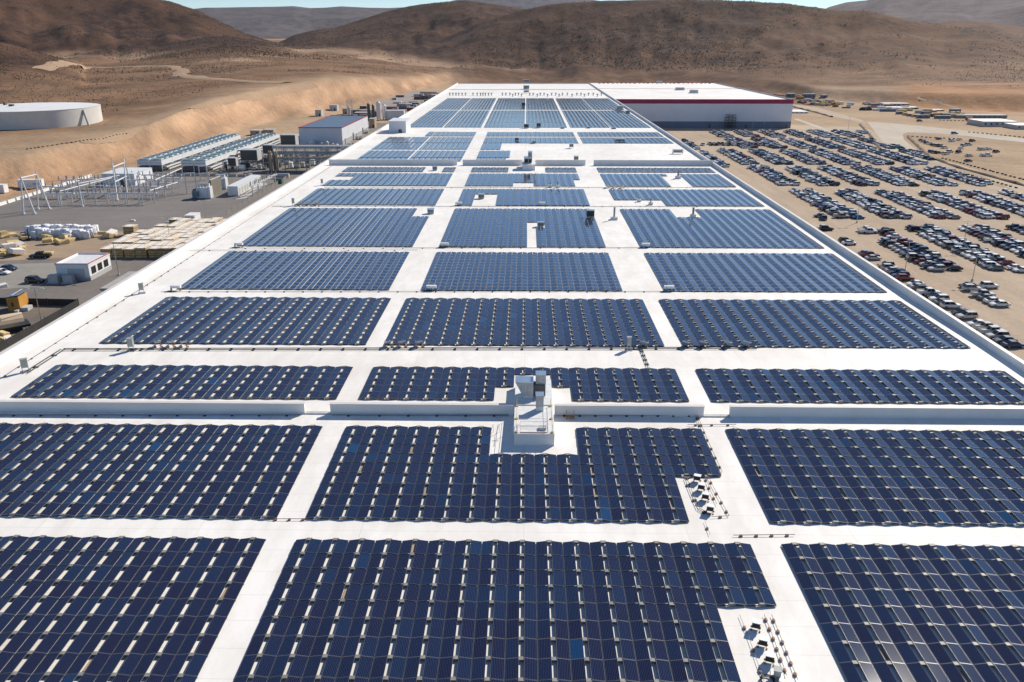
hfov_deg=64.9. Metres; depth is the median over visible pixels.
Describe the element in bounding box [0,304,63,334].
pit floor
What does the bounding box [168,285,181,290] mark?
combiner box
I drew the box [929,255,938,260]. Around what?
parked car
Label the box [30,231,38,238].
bulk bag
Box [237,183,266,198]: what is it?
switchgear pad
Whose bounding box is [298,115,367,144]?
process building
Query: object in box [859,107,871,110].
dirt mound
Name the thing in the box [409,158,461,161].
solar array
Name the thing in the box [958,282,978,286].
parked car
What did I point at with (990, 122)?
site cabin
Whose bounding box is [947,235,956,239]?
parked suv
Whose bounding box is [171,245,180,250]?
pallet stack
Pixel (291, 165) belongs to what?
equipment skid
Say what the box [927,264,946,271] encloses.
parked suv
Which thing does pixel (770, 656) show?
inverter
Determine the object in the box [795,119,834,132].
concrete path
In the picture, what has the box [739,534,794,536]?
conduit run
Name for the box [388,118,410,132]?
roof penthouse
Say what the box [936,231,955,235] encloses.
parked pickup
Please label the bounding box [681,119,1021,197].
distant cars
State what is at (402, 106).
storage crate
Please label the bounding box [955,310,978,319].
parked suv
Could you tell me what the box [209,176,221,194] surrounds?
fire barrier
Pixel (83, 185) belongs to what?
bus tube
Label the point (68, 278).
pad transformer
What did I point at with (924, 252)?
parked pickup
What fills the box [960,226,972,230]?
parked car
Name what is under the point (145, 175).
bus support
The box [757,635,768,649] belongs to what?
inverter
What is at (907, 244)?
parked suv
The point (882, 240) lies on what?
parked suv
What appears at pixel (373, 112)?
silo
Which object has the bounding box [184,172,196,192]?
portal frame
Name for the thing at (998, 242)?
parked suv
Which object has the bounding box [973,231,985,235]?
parked car
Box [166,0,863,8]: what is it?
sky
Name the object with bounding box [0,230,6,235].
insulation bale
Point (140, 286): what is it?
electrical cabinet
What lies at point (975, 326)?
parked pickup
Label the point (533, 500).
solar array
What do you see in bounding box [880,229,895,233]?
parked suv
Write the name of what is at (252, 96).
dirt track
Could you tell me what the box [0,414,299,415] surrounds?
conduit run
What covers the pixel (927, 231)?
parked suv
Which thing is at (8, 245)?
insulation bale
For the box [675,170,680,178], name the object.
exhaust stack
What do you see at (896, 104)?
site cabin
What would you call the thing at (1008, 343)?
parked car
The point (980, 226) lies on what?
parked suv
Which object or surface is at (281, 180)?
equipment box
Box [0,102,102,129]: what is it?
storage tank
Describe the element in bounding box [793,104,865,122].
dirt road
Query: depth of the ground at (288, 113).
1365.53 m
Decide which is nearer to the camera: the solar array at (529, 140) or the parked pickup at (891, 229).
the parked pickup at (891, 229)
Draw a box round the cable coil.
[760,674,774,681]
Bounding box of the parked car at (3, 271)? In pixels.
[0,268,11,274]
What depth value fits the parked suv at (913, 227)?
280.94 m
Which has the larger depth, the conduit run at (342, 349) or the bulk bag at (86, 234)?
the bulk bag at (86, 234)
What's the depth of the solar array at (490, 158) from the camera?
307.02 m
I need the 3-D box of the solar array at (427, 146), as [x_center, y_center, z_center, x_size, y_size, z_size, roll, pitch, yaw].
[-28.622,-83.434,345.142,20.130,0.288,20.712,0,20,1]
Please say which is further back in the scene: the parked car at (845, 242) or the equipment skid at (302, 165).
the equipment skid at (302, 165)
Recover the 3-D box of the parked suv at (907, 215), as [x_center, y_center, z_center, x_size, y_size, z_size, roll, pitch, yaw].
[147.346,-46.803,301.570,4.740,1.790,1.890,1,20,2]
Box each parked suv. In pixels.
[24,275,45,283]
[819,225,833,230]
[820,214,826,219]
[838,237,853,241]
[848,212,861,217]
[877,261,894,266]
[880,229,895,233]
[880,238,895,243]
[880,263,898,268]
[884,240,896,245]
[887,268,905,273]
[891,271,910,276]
[893,210,903,213]
[895,273,914,280]
[896,238,905,242]
[899,213,912,218]
[905,242,916,246]
[906,253,916,257]
[907,244,922,249]
[908,225,923,230]
[912,246,929,251]
[914,284,927,289]
[916,229,930,233]
[918,201,930,205]
[918,208,931,212]
[919,223,933,227]
[919,230,935,235]
[924,252,941,256]
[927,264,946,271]
[928,294,949,300]
[929,212,938,216]
[932,228,941,231]
[935,238,951,242]
[940,261,956,266]
[940,300,961,308]
[942,242,954,246]
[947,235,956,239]
[947,244,964,248]
[948,201,961,205]
[950,237,966,241]
[951,246,963,251]
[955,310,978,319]
[956,248,973,252]
[961,283,982,290]
[964,252,981,258]
[965,243,980,247]
[967,245,977,249]
[969,254,987,259]
[972,247,988,250]
[973,205,981,209]
[974,225,989,228]
[974,256,992,261]
[978,259,996,264]
[979,281,999,288]
[981,213,995,218]
[982,251,991,254]
[982,261,995,266]
[984,199,994,203]
[985,330,1010,338]
[987,230,1001,233]
[991,201,1000,205]
[991,238,1007,242]
[993,240,1005,245]
[996,214,1009,218]
[997,233,1011,237]
[999,242,1015,246]
[1004,205,1018,208]
[1011,208,1021,211]
[1012,225,1023,230]
[1014,241,1023,246]
[1018,250,1023,255]
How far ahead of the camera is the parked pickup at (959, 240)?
261.34 m
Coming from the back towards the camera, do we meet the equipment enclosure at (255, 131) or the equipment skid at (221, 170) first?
the equipment enclosure at (255, 131)
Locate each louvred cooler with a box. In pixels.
[227,157,238,172]
[240,148,262,166]
[262,144,274,153]
[280,134,299,155]
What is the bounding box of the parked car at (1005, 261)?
[997,259,1014,264]
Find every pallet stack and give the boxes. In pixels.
[100,246,112,257]
[111,245,126,257]
[112,239,125,243]
[122,224,137,234]
[122,234,137,237]
[122,239,137,243]
[123,246,136,257]
[134,229,147,232]
[134,240,149,243]
[135,245,150,257]
[139,231,153,234]
[140,236,154,240]
[146,234,159,236]
[147,246,160,257]
[151,237,165,240]
[152,242,165,245]
[155,224,168,227]
[157,234,171,236]
[159,240,172,242]
[159,245,174,256]
[162,231,176,234]
[163,237,177,239]
[165,242,179,244]
[166,224,179,227]
[168,217,181,223]
[171,227,185,229]
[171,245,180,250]
[176,224,189,226]
[177,230,190,232]
[179,235,193,237]
[182,227,195,229]
[183,232,197,234]
[189,229,202,232]
[206,219,218,222]
[211,217,222,220]
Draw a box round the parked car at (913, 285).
[909,283,926,288]
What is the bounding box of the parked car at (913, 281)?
[905,280,925,284]
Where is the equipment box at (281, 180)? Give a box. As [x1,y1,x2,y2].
[274,178,283,183]
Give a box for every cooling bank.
[137,134,240,171]
[181,133,280,171]
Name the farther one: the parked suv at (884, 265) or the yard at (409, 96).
the yard at (409, 96)
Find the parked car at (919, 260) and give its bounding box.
[914,258,925,263]
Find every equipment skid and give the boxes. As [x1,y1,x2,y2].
[219,167,226,172]
[257,164,266,169]
[287,162,298,168]
[300,162,310,167]
[310,159,318,165]
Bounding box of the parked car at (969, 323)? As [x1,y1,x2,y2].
[966,319,983,326]
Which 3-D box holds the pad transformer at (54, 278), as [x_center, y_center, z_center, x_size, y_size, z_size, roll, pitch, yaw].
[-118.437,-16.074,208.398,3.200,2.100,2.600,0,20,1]
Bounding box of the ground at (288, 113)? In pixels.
[0,0,1023,201]
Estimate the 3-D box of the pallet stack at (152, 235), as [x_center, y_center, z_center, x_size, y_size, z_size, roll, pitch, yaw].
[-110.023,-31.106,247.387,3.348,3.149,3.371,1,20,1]
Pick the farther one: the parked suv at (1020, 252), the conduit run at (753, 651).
the parked suv at (1020, 252)
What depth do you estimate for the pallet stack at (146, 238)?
242.47 m
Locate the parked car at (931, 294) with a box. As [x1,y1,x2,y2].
[925,292,942,296]
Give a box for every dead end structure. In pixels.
[19,166,50,213]
[111,157,131,200]
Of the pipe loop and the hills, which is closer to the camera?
the pipe loop
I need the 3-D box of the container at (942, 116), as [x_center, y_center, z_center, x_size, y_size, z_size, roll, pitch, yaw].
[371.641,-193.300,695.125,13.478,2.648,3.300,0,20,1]
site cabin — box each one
[786,93,794,97]
[792,109,807,112]
[802,94,815,97]
[880,103,909,105]
[886,106,918,108]
[953,114,1007,117]
[967,119,1017,126]
[1003,123,1023,128]
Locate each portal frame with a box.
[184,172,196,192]
[198,165,208,180]
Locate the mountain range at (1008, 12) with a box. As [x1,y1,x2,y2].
[826,0,1023,27]
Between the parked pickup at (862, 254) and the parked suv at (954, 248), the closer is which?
the parked pickup at (862, 254)
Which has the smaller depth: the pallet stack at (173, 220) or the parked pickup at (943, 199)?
the pallet stack at (173, 220)
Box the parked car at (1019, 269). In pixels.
[1012,266,1023,272]
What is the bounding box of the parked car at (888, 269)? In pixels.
[884,267,894,271]
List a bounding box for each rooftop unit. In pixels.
[427,208,434,213]
[478,193,484,198]
[537,221,543,226]
[586,209,594,217]
[614,138,624,141]
[672,149,682,153]
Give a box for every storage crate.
[397,105,406,108]
[869,103,879,105]
[949,109,960,111]
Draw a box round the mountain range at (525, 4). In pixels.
[453,0,597,8]
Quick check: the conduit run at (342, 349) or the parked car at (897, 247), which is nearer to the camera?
the conduit run at (342, 349)
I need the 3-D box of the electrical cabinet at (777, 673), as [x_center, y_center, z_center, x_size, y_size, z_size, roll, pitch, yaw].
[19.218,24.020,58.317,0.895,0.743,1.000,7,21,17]
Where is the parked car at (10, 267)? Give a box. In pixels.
[0,264,17,270]
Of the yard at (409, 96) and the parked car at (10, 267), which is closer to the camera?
the parked car at (10, 267)
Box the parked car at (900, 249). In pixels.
[895,247,907,252]
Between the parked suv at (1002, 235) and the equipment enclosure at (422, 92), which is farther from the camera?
the equipment enclosure at (422, 92)
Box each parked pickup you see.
[29,251,51,258]
[811,200,826,205]
[821,206,831,210]
[833,212,849,217]
[857,225,875,230]
[859,227,877,233]
[859,251,879,256]
[869,207,884,212]
[876,227,894,231]
[882,213,899,217]
[899,239,918,245]
[900,250,921,256]
[909,254,930,260]
[916,287,941,295]
[921,250,936,254]
[921,261,937,267]
[929,235,948,241]
[936,209,952,213]
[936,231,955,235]
[937,197,953,201]
[953,239,972,243]
[957,241,971,245]
[970,289,995,296]
[972,321,1000,329]
[978,325,1003,333]
[980,234,999,238]
[982,228,1000,232]
[983,236,997,241]
[987,253,1005,258]
[1005,223,1018,228]
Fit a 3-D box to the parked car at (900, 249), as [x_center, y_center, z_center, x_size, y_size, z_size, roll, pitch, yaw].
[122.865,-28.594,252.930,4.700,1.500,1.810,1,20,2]
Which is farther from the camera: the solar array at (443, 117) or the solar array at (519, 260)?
the solar array at (443, 117)
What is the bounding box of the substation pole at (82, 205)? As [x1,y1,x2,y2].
[77,177,83,206]
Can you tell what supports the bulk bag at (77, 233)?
on the dirt yard at (96, 243)
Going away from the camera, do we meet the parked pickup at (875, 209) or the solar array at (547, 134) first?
the parked pickup at (875, 209)
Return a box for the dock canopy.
[100,271,136,291]
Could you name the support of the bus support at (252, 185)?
on the gravel pad at (119, 213)
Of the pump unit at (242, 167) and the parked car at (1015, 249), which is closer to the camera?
the parked car at (1015, 249)
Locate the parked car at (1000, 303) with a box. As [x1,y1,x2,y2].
[988,300,1010,306]
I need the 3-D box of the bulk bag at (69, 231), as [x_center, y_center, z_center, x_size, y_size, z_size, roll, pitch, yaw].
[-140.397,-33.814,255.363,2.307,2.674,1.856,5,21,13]
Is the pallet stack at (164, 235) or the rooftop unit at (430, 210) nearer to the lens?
the rooftop unit at (430, 210)
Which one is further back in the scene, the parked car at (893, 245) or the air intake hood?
the parked car at (893, 245)
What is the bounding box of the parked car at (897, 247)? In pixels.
[891,245,904,249]
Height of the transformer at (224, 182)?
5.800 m
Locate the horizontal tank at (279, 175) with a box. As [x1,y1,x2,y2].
[274,173,289,177]
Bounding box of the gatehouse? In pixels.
[54,252,111,280]
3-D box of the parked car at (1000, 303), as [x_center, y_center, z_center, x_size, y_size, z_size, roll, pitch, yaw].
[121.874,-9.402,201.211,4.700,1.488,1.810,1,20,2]
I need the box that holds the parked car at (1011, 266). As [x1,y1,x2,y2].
[1006,264,1019,269]
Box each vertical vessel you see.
[267,150,270,171]
[269,151,272,171]
[272,150,275,170]
[275,151,278,171]
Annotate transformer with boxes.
[46,274,62,283]
[60,274,77,283]
[192,183,213,198]
[208,174,227,188]
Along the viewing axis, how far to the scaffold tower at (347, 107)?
643.14 m
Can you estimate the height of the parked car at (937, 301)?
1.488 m
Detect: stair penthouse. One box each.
[514,379,554,445]
[522,151,535,169]
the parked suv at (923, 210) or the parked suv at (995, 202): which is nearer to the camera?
the parked suv at (923, 210)
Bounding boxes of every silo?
[367,103,370,120]
[372,104,374,117]
[376,101,380,120]
[382,104,386,119]
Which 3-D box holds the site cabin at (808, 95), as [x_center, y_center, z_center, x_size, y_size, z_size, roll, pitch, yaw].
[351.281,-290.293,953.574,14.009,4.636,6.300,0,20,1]
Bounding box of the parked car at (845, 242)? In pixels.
[841,240,856,244]
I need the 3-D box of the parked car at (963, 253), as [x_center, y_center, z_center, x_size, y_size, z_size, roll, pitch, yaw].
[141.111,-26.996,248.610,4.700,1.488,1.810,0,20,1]
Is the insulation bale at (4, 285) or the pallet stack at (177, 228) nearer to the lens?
the insulation bale at (4, 285)
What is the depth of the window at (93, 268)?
211.55 m
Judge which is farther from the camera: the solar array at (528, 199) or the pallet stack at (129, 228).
the pallet stack at (129, 228)
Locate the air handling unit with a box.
[533,371,545,395]
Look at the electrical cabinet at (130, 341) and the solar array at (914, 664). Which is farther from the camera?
the electrical cabinet at (130, 341)
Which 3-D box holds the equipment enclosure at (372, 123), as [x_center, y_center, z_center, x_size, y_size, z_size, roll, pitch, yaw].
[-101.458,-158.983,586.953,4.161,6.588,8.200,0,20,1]
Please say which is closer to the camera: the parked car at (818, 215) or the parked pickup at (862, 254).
the parked pickup at (862, 254)
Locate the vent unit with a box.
[535,392,543,410]
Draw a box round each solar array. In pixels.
[0,422,322,518]
[0,535,265,681]
[11,364,352,398]
[99,296,390,344]
[177,251,408,289]
[234,538,776,681]
[237,208,428,246]
[295,188,443,204]
[306,425,720,521]
[323,173,452,185]
[342,167,455,171]
[358,158,407,158]
[359,150,414,157]
[359,366,688,401]
[372,143,422,149]
[381,137,428,142]
[384,297,663,346]
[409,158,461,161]
[411,110,458,126]
[411,150,465,157]
[419,143,469,149]
[421,252,622,290]
[425,137,473,142]
[432,98,470,109]
[433,132,475,135]
[439,208,605,246]
[445,110,489,127]
[457,189,589,205]
[462,98,495,109]
[465,173,579,186]
[471,167,576,172]
[476,158,505,159]
[477,150,509,157]
[480,143,501,149]
[483,137,577,142]
[484,110,524,127]
[486,132,574,136]
[493,98,524,109]
[526,98,558,109]
[526,110,566,127]
[556,98,591,109]
[562,110,608,127]
[577,132,663,136]
[580,137,673,143]
[582,98,624,109]
[595,110,650,127]
[597,167,715,172]
[600,173,735,186]
[609,189,764,206]
[620,209,824,248]
[644,252,886,292]
[659,299,970,348]
[696,368,1023,403]
[725,428,1023,525]
[781,542,1023,681]
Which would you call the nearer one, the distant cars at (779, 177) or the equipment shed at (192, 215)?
the equipment shed at (192, 215)
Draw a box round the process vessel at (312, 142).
[308,139,315,144]
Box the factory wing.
[591,82,793,127]
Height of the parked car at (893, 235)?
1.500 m
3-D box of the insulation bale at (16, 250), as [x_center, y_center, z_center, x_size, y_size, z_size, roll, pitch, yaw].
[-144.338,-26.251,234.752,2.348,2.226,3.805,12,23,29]
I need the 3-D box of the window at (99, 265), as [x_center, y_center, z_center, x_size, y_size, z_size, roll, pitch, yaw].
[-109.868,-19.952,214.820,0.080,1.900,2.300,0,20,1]
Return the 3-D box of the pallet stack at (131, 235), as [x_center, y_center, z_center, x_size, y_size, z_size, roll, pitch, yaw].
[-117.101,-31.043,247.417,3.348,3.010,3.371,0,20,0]
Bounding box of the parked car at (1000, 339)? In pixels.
[992,335,1017,343]
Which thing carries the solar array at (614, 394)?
on the factory building at (806, 643)
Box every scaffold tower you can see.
[346,101,352,114]
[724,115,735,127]
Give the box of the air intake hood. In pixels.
[515,376,533,397]
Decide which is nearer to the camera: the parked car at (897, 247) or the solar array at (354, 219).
the solar array at (354, 219)
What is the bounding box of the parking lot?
[661,125,1023,360]
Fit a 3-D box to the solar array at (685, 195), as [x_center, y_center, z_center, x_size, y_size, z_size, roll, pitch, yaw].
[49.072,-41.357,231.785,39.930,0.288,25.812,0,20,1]
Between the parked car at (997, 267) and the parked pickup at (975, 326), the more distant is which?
the parked car at (997, 267)
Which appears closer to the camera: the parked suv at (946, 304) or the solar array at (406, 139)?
the parked suv at (946, 304)
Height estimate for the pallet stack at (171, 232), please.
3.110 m
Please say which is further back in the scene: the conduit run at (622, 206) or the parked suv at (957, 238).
the parked suv at (957, 238)
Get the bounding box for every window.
[91,265,96,273]
[97,262,102,270]
[103,259,108,267]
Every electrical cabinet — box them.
[19,357,30,373]
[126,337,135,351]
[138,282,145,293]
[625,336,632,350]
[770,665,783,681]
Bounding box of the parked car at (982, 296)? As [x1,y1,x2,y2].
[977,293,998,299]
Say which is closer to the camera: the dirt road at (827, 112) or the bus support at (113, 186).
the bus support at (113, 186)
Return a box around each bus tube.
[59,177,113,201]
[79,175,120,191]
[149,182,178,201]
[155,168,182,189]
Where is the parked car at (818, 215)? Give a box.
[813,213,825,216]
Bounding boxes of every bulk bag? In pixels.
[23,226,30,234]
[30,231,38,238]
[37,228,44,238]
[51,230,57,234]
[57,229,63,235]
[63,230,72,233]
[74,228,82,238]
[82,230,90,238]
[86,228,93,237]
[88,226,96,234]
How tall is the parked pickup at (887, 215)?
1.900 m
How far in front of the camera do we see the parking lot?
303.39 m
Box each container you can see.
[227,182,246,195]
[237,178,253,191]
[245,175,260,186]
[880,109,896,111]
[916,115,930,117]
[934,115,950,118]
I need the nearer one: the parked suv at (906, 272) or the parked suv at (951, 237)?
the parked suv at (906, 272)
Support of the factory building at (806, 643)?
on the ground at (288, 113)
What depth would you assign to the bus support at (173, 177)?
342.37 m
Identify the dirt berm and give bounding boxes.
[793,106,832,116]
[859,124,880,148]
[906,136,1023,185]
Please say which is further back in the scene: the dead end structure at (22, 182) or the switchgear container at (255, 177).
the switchgear container at (255, 177)
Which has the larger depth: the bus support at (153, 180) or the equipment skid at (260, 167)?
the equipment skid at (260, 167)
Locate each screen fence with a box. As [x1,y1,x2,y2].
[0,298,78,350]
[160,175,286,257]
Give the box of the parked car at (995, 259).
[992,257,1004,261]
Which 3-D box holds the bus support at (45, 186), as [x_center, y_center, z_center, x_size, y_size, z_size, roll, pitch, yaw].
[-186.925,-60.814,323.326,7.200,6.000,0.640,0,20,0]
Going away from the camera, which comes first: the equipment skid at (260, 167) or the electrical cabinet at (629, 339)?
the electrical cabinet at (629, 339)
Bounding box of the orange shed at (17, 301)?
[4,289,32,312]
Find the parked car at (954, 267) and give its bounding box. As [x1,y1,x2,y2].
[946,265,963,270]
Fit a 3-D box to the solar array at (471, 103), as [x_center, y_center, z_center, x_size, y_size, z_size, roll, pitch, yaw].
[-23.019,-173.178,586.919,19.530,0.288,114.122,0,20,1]
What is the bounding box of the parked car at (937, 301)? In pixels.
[933,298,946,304]
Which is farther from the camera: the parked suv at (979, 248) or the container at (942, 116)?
the container at (942, 116)
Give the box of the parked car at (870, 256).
[864,254,881,259]
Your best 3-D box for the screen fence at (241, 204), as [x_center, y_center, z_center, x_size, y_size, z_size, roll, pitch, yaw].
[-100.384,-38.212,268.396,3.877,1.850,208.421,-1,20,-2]
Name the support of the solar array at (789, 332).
on the factory building at (806, 643)
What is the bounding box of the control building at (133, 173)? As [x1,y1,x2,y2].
[101,167,152,185]
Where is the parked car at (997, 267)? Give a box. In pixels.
[987,264,1005,270]
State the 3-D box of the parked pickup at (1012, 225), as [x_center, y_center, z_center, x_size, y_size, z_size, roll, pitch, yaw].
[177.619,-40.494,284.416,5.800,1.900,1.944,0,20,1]
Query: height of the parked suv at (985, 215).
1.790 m
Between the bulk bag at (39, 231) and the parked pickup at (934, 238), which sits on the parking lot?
the parked pickup at (934, 238)
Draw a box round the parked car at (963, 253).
[960,251,970,255]
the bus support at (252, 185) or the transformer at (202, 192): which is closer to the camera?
the transformer at (202, 192)
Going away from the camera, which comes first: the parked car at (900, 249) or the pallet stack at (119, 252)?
the pallet stack at (119, 252)
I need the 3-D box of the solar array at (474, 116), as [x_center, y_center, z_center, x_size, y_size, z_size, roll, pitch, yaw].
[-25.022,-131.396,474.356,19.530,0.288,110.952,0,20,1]
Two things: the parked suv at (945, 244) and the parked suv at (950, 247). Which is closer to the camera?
the parked suv at (950, 247)
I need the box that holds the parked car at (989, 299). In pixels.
[983,297,1001,302]
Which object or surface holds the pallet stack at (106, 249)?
on the asphalt yard at (83, 291)
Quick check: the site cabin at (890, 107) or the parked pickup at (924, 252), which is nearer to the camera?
the parked pickup at (924, 252)
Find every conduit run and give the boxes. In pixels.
[0,165,332,378]
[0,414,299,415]
[23,347,756,372]
[161,291,672,291]
[245,247,648,248]
[269,518,309,520]
[281,206,762,206]
[332,414,494,416]
[334,187,735,187]
[556,415,721,514]
[640,349,648,365]
[688,424,735,425]
[708,476,728,517]
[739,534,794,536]
[739,614,763,679]
[764,615,786,674]
[771,614,797,678]
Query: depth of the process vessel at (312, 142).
482.08 m
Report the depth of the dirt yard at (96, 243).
245.58 m
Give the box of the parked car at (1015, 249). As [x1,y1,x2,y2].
[1009,247,1023,250]
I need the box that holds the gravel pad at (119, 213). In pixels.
[0,177,284,227]
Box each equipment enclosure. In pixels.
[250,129,262,135]
[263,128,276,132]
[315,109,323,115]
[329,104,338,110]
[369,118,376,127]
[386,110,404,119]
[420,91,437,94]
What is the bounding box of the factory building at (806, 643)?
[0,83,1023,681]
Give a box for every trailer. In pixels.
[0,184,8,192]
[16,179,44,187]
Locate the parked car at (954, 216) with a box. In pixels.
[947,214,961,218]
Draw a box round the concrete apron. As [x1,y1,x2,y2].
[0,263,56,289]
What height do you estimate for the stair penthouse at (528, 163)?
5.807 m
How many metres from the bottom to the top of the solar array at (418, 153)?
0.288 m
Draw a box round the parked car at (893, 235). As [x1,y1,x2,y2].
[886,233,901,238]
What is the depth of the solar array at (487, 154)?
319.74 m
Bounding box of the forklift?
[17,229,33,240]
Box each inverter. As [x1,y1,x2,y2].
[693,473,701,482]
[697,482,705,491]
[701,491,709,501]
[706,503,714,514]
[750,618,761,632]
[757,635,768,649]
[764,651,775,665]
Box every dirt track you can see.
[0,81,317,149]
[32,60,282,83]
[917,96,958,108]
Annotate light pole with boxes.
[24,288,43,319]
[105,242,120,275]
[971,249,984,280]
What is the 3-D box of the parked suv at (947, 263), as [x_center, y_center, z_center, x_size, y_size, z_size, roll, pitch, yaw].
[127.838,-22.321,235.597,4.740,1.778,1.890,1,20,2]
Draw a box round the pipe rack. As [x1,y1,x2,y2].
[271,145,350,170]
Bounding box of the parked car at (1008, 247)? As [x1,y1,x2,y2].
[1003,245,1017,249]
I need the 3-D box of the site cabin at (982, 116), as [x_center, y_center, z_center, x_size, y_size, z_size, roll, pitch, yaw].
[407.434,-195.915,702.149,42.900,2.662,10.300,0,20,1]
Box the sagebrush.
[0,0,1023,111]
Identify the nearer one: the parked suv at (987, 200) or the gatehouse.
the gatehouse
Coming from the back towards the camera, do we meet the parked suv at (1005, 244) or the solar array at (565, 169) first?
the solar array at (565, 169)
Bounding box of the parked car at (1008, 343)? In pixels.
[1001,339,1023,347]
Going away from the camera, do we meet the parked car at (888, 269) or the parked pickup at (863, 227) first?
the parked car at (888, 269)
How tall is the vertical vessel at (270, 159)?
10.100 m
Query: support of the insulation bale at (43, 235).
on the insulation bale
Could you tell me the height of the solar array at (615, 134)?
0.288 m
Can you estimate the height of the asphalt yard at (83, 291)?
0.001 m
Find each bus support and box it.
[37,182,53,196]
[41,189,59,203]
[51,182,69,197]
[55,189,74,203]
[57,176,74,189]
[61,183,78,197]
[78,175,95,189]
[78,188,95,203]
[88,181,106,195]
[90,188,108,203]
[103,182,122,196]
[108,188,126,203]
[122,188,139,203]
[123,176,140,189]
[129,182,146,196]
[137,188,156,203]
[141,171,158,184]
[142,182,159,196]
[145,176,162,190]
[149,183,167,197]
[158,179,175,193]
[165,174,181,187]
[249,179,260,194]
[255,177,265,188]
[261,174,271,185]
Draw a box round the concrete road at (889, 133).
[867,121,1023,162]
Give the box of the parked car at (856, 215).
[851,214,864,218]
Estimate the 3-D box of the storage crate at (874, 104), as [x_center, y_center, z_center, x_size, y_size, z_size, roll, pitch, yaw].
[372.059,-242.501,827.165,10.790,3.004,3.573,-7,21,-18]
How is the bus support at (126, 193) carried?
on the gravel pad at (119, 213)
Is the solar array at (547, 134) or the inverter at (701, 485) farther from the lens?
the solar array at (547, 134)
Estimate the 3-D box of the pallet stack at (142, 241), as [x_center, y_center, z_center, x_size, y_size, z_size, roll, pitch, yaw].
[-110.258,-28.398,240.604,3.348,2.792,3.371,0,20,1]
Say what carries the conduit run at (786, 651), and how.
on the factory building at (806, 643)
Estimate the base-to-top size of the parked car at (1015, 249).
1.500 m
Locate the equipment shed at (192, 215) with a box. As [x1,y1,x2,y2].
[184,212,200,218]
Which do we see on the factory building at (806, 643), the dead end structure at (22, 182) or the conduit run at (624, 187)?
the conduit run at (624, 187)
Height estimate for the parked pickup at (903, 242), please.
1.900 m
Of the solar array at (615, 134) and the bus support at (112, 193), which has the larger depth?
the solar array at (615, 134)
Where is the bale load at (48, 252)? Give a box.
[43,251,53,253]
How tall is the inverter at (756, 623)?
0.799 m
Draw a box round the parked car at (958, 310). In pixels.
[950,308,967,313]
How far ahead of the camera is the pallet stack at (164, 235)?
246.47 m
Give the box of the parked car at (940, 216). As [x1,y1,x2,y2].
[933,214,947,218]
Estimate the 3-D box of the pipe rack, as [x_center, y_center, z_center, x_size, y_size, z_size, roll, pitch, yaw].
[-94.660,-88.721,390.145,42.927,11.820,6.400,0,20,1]
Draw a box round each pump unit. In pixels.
[234,164,245,170]
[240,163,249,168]
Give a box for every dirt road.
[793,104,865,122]
[938,161,1023,193]
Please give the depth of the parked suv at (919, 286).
212.32 m
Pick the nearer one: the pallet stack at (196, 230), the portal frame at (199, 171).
the pallet stack at (196, 230)
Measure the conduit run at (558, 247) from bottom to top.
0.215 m
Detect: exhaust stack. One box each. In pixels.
[610,207,617,219]
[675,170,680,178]
[690,207,695,216]
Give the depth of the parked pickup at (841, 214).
301.58 m
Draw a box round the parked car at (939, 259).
[933,257,945,261]
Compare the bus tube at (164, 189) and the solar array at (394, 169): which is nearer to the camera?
the solar array at (394, 169)
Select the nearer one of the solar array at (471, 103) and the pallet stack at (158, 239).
the pallet stack at (158, 239)
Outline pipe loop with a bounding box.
[222,161,234,170]
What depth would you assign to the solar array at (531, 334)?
128.23 m
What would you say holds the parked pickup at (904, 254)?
on the parking lot
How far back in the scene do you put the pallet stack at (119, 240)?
239.39 m
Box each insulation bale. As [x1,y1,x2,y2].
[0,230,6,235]
[0,233,9,238]
[0,242,16,248]
[0,282,7,288]
[0,330,9,335]
[8,248,24,253]
[15,241,25,246]
[39,234,48,237]
[42,237,53,242]
[57,238,69,244]
[58,235,68,238]
[68,237,75,241]
[102,233,114,237]
[106,229,117,234]
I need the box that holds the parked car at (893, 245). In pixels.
[888,243,903,247]
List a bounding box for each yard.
[0,228,158,351]
[0,231,123,260]
[372,91,424,105]
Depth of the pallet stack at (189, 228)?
256.96 m
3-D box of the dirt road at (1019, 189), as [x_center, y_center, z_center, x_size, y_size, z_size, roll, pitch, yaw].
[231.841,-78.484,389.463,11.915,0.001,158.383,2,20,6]
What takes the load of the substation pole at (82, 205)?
on the gravel pad at (119, 213)
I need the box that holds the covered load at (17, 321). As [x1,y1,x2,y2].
[0,312,30,332]
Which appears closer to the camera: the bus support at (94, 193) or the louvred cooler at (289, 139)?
the bus support at (94, 193)
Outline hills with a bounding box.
[195,6,402,37]
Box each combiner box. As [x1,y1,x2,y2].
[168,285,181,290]
[232,242,242,247]
[424,285,436,290]
[438,242,448,247]
[664,285,674,289]
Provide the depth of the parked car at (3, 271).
215.72 m
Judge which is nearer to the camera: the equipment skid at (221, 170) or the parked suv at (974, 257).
the parked suv at (974, 257)

